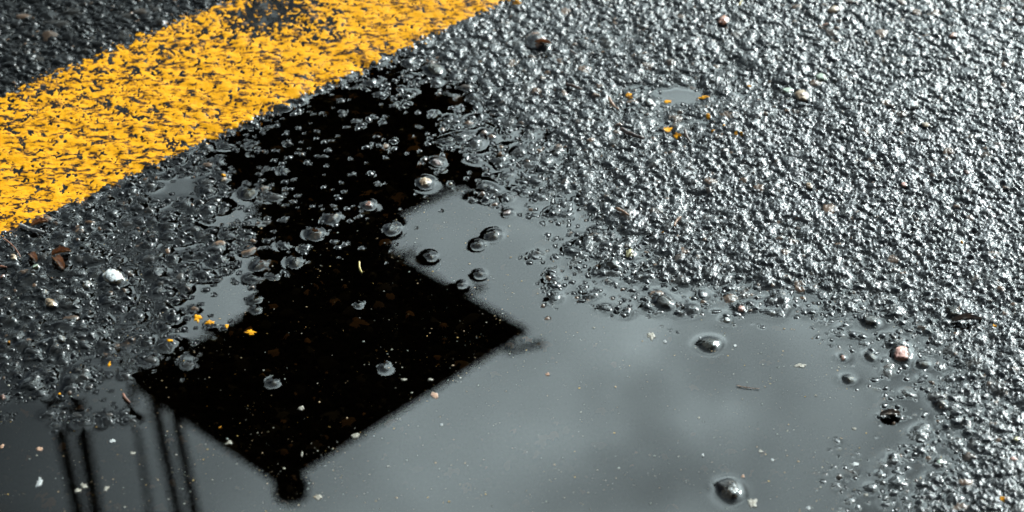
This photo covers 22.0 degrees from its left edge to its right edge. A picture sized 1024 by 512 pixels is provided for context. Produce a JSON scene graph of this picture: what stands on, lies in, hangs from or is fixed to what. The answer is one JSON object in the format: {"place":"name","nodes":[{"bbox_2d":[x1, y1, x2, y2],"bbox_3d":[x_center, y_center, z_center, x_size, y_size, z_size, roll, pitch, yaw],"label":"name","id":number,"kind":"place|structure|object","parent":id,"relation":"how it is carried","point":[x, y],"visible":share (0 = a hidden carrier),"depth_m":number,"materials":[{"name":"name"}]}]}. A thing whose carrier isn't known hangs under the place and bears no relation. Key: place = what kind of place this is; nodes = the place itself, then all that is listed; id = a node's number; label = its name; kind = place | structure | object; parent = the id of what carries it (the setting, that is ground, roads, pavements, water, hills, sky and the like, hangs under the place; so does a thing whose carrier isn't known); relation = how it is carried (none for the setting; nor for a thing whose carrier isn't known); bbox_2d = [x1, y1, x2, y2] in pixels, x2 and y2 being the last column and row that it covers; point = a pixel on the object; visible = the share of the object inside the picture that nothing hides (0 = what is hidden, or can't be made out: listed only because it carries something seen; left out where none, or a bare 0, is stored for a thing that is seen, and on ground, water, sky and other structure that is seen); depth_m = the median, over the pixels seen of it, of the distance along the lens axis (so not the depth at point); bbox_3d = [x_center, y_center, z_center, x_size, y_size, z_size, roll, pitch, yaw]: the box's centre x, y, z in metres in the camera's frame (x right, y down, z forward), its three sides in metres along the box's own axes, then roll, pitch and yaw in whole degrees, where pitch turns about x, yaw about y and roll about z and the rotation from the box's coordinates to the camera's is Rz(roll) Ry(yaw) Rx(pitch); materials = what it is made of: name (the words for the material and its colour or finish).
{"place":"outdoors","nodes":[
{"label":"outdoors","id":0,"kind":"place"},
{"bbox_2d":[0,0,1023,511],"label":"road","id":1,"kind":"structure","parent":0,"point":[846,98],"depth_m":1.63,"materials":[{"name":"grey asphalt"}]},
{"bbox_2d":[19,223,43,232],"bbox_3d":[-0.284,-0.016,1.556,0.016,0.003,0.009,0,35,0],"label":"twig","id":2,"kind":"object","parent":1,"relation":"on","point":[21,225],"visible":1,"depth_m":1.55,"materials":[{"name":"grey wood"}]},
{"bbox_2d":[35,477,42,487],"bbox_3d":[-0.246,0.118,1.372,0.003,0.001,0.009,0,35,0],"label":"flake","id":3,"kind":"object","parent":1,"relation":"on","point":[39,483],"visible":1,"depth_m":1.37,"materials":[{"name":"white"}]},
{"bbox_2d":[45,298,55,305],"bbox_3d":[-0.262,0.026,1.498,0.007,0.003,0.008,0,35,0],"label":"pebble","id":4,"kind":"object","parent":1,"relation":"on","point":[48,300],"visible":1,"depth_m":1.50,"materials":[{"name":"beige stone"}]},
{"bbox_2d":[52,254,64,268],"bbox_3d":[-0.263,0.003,1.527,0.009,0.004,0.013,0,35,0],"label":"leaf scrap","id":5,"kind":"object","parent":1,"relation":"on","point":[59,260],"visible":1,"depth_m":1.53,"materials":[{"name":"brown plant"}]},
{"bbox_2d":[51,245,70,254],"bbox_3d":[-0.263,-0.003,1.535,0.011,0.004,0.006,0,35,0],"label":"leaf scrap","id":6,"kind":"object","parent":1,"relation":"on","point":[60,249],"visible":1,"depth_m":1.54,"materials":[{"name":"brown plant"}]},
{"bbox_2d":[102,269,122,280],"bbox_3d":[-0.230,0.012,1.521,0.011,0.005,0.015,-14,37,-19],"label":"pebble","id":7,"kind":"object","parent":1,"relation":"on","point":[113,274],"visible":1,"depth_m":1.52,"materials":[{"name":"white stone"}]},
{"bbox_2d":[244,330,255,334],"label":"paint scrap","id":8,"kind":"object","parent":1,"relation":"on","point":[250,332],"visible":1,"depth_m":1.48,"materials":[{"name":"yellow paint"}]},
{"bbox_2d":[0,0,509,237],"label":"road marking line","id":9,"kind":"object","parent":1,"relation":"on","point":[87,170],"visible":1,"depth_m":1.69,"materials":[{"name":"yellow paint"}]},
{"bbox_2d":[351,433,359,438],"bbox_3d":[-0.083,0.096,1.403,0.005,0.002,0.006,0,35,0],"label":"flake","id":10,"kind":"object","parent":1,"relation":"on","point":[354,436],"visible":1,"depth_m":1.40,"materials":[{"name":"white"}]},
{"bbox_2d":[419,177,430,184],"bbox_3d":[-0.053,-0.045,1.604,0.008,0.004,0.011,0,35,0],"label":"pebble","id":11,"kind":"object","parent":1,"relation":"on","point":[424,179],"visible":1,"depth_m":1.60,"materials":[{"name":"beige stone"}]},
{"bbox_2d":[431,392,437,398],"bbox_3d":[-0.042,0.076,1.432,0.004,0.001,0.006,0,35,0],"label":"flake","id":12,"kind":"object","parent":1,"relation":"on","point":[434,395],"visible":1,"depth_m":1.43,"materials":[{"name":"beige"}]},
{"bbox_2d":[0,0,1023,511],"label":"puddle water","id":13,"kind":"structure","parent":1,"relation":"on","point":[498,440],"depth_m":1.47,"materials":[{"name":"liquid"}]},
{"bbox_2d":[3,238,20,257],"bbox_3d":[-0.292,-0.005,1.541,0.002,0.001,0.023,-22,40,-28],"label":"stalk","id":14,"kind":"object","parent":13,"relation":"on","point":[12,245],"visible":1,"depth_m":1.54,"materials":[{"name":"brown plant"}]},
{"bbox_2d":[28,252,37,261],"bbox_3d":[-0.279,0.000,1.531,0.007,0.004,0.008,0,35,0],"label":"leaf scrap","id":15,"kind":"object","parent":13,"relation":"on","point":[32,255],"visible":1,"depth_m":1.53,"materials":[{"name":"brown plant"}]},
{"bbox_2d":[31,217,47,225],"bbox_3d":[-0.280,-0.020,1.561,0.010,0.004,0.006,0,35,0],"label":"leaf scrap","id":16,"kind":"object","parent":13,"relation":"on","point":[39,220],"visible":1,"depth_m":1.56,"materials":[{"name":"brown plant"}]},
{"bbox_2d":[194,314,201,322],"bbox_3d":[-0.178,0.036,1.489,0.005,0.002,0.008,0,35,0],"label":"paint scrap","id":17,"kind":"object","parent":13,"relation":"on","point":[197,317],"visible":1,"depth_m":1.49,"materials":[{"name":"yellow paint"}]},
{"bbox_2d":[205,320,214,324],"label":"paint scrap","id":18,"kind":"object","parent":13,"relation":"on","point":[209,322],"visible":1,"depth_m":1.49,"materials":[{"name":"yellow paint"}]},
{"bbox_2d":[0,205,954,511],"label":"puddle grit","id":19,"kind":"object","parent":13,"relation":"on","point":[484,387],"visible":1,"depth_m":1.43,"materials":[{"name":"grey stone"}]},
{"bbox_2d":[519,48,530,55],"bbox_3d":[0.009,-0.133,1.727,0.008,0.003,0.007,0,35,0],"label":"flake","id":20,"kind":"object","parent":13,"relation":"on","point":[523,52],"visible":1,"depth_m":1.73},
{"bbox_2d":[608,97,618,109],"bbox_3d":[0.065,-0.097,1.674,0.007,0.002,0.014,0,35,0],"label":"twig","id":21,"kind":"object","parent":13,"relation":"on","point":[612,103],"visible":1,"depth_m":1.67,"materials":[{"name":"brown wood"}]},
{"bbox_2d":[525,31,545,49],"bbox_3d":[0.016,-0.143,1.739,0.014,0.007,0.024,0,35,0],"label":"pebble","id":22,"kind":"object","parent":1,"relation":"on","point":[530,42],"visible":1,"depth_m":1.73,"materials":[{"name":"black stone"}]},
{"bbox_2d":[535,38,550,43],"bbox_3d":[0.020,-0.141,1.730,0.010,0.002,0.004,0,35,0],"label":"leaf scrap","id":23,"kind":"object","parent":22,"relation":"on","point":[543,40],"visible":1,"depth_m":1.73,"materials":[{"name":"brown plant"}]},
{"bbox_2d":[565,83,581,89],"bbox_3d":[0.040,-0.108,1.689,0.011,0.002,0.009,0,35,0],"label":"twig","id":24,"kind":"object","parent":1,"relation":"on","point":[572,85],"visible":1,"depth_m":1.69,"materials":[{"name":"wood"}]},
{"bbox_2d":[615,207,629,215],"bbox_3d":[0.066,-0.026,1.570,0.008,0.002,0.009,0,35,0],"label":"twig","id":25,"kind":"object","parent":1,"relation":"on","point":[621,210],"visible":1,"depth_m":1.57,"materials":[{"name":"wood"}]},
{"bbox_2d":[620,127,643,138],"bbox_3d":[0.075,-0.076,1.642,0.015,0.003,0.013,0,35,0],"label":"twig","id":26,"kind":"object","parent":1,"relation":"on","point":[625,131],"visible":1,"depth_m":1.64,"materials":[{"name":"wood"}]},
{"bbox_2d":[647,332,654,340],"bbox_3d":[0.078,0.045,1.476,0.005,0.001,0.008,0,35,0],"label":"flake","id":27,"kind":"object","parent":1,"relation":"on","point":[651,336],"visible":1,"depth_m":1.48,"materials":[{"name":"white"}]},
{"bbox_2d":[663,127,671,132],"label":"paint scrap","id":28,"kind":"object","parent":1,"relation":"on","point":[667,129],"visible":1,"depth_m":1.65,"materials":[{"name":"yellow paint"}]},
{"bbox_2d":[673,216,680,226],"bbox_3d":[0.098,-0.021,1.563,0.005,0.002,0.010,0,35,0],"label":"twig","id":29,"kind":"object","parent":1,"relation":"on","point":[677,220],"visible":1,"depth_m":1.56,"materials":[{"name":"wood"}]},
{"bbox_2d":[673,132,681,138],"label":"paint scrap","id":30,"kind":"object","parent":1,"relation":"on","point":[677,135],"visible":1,"depth_m":1.65,"materials":[{"name":"yellow paint"}]},
{"bbox_2d":[684,129,691,142],"bbox_3d":[0.110,-0.075,1.641,0.005,0.002,0.015,0,35,0],"label":"twig","id":31,"kind":"object","parent":1,"relation":"on","point":[686,135],"visible":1,"depth_m":1.64,"materials":[{"name":"wood"}]},
{"bbox_2d":[718,15,728,24],"bbox_3d":[0.141,-0.157,1.758,0.008,0.003,0.012,0,35,0],"label":"pebble","id":32,"kind":"object","parent":1,"relation":"on","point":[724,18],"visible":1,"depth_m":1.76,"materials":[{"name":"beige stone"}]},
{"bbox_2d":[722,481,736,495],"bbox_3d":[0.112,0.122,1.367,0.010,0.005,0.017,0,35,0],"label":"pebble","id":33,"kind":"object","parent":1,"relation":"on","point":[733,491],"visible":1,"depth_m":1.36,"materials":[{"name":"grey stone"}]},
{"bbox_2d":[748,499,756,507],"bbox_3d":[0.124,0.128,1.358,0.005,0.001,0.007,0,35,0],"label":"flake","id":34,"kind":"object","parent":1,"relation":"on","point":[751,502],"visible":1,"depth_m":1.36,"materials":[{"name":"white"}]},
{"bbox_2d":[782,88,791,92],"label":"pebble","id":35,"kind":"object","parent":1,"relation":"on","point":[787,90],"visible":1,"depth_m":1.69,"materials":[{"name":"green stone"}]},
{"bbox_2d":[794,363,805,367],"bbox_3d":[0.159,0.061,1.454,0.007,0.002,0.004,0,35,0],"label":"flake","id":36,"kind":"object","parent":1,"relation":"on","point":[800,365],"visible":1,"depth_m":1.45,"materials":[{"name":"white"}]},
{"bbox_2d":[794,90,807,100],"bbox_3d":[0.185,-0.102,1.680,0.009,0.004,0.013,0,35,0],"label":"pebble","id":37,"kind":"object","parent":1,"relation":"on","point":[801,92],"visible":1,"depth_m":1.68,"materials":[{"name":"beige stone"}]},
{"bbox_2d":[816,73,826,80],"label":"pebble","id":38,"kind":"object","parent":1,"relation":"on","point":[819,75],"visible":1,"depth_m":1.70,"materials":[{"name":"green stone"}]},
{"bbox_2d":[828,5,837,12],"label":"pebble","id":39,"kind":"object","parent":1,"relation":"on","point":[834,7],"visible":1,"depth_m":1.77,"materials":[{"name":"beige stone"}]},
{"bbox_2d":[880,408,900,415],"bbox_3d":[0.203,0.084,1.415,0.011,0.003,0.005,0,35,0],"label":"leaf scrap","id":40,"kind":"object","parent":1,"relation":"on","point":[889,411],"visible":1,"depth_m":1.42,"materials":[{"name":"brown plant"}]},
{"bbox_2d":[895,346,907,357],"bbox_3d":[0.216,0.054,1.461,0.009,0.004,0.013,0,35,0],"label":"pebble","id":41,"kind":"object","parent":1,"relation":"on","point":[903,352],"visible":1,"depth_m":1.46,"materials":[{"name":"stone"}]},
{"bbox_2d":[910,101,918,108],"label":"pebble","id":42,"kind":"object","parent":1,"relation":"on","point":[914,104],"visible":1,"depth_m":1.67,"materials":[{"name":"white stone"}]},
{"bbox_2d":[951,313,981,320],"bbox_3d":[0.256,0.035,1.484,0.018,0.004,0.005,0,35,0],"label":"leaf scrap","id":43,"kind":"object","parent":1,"relation":"on","point":[966,316],"visible":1,"depth_m":1.49,"materials":[{"name":"brown plant"}]}
]}

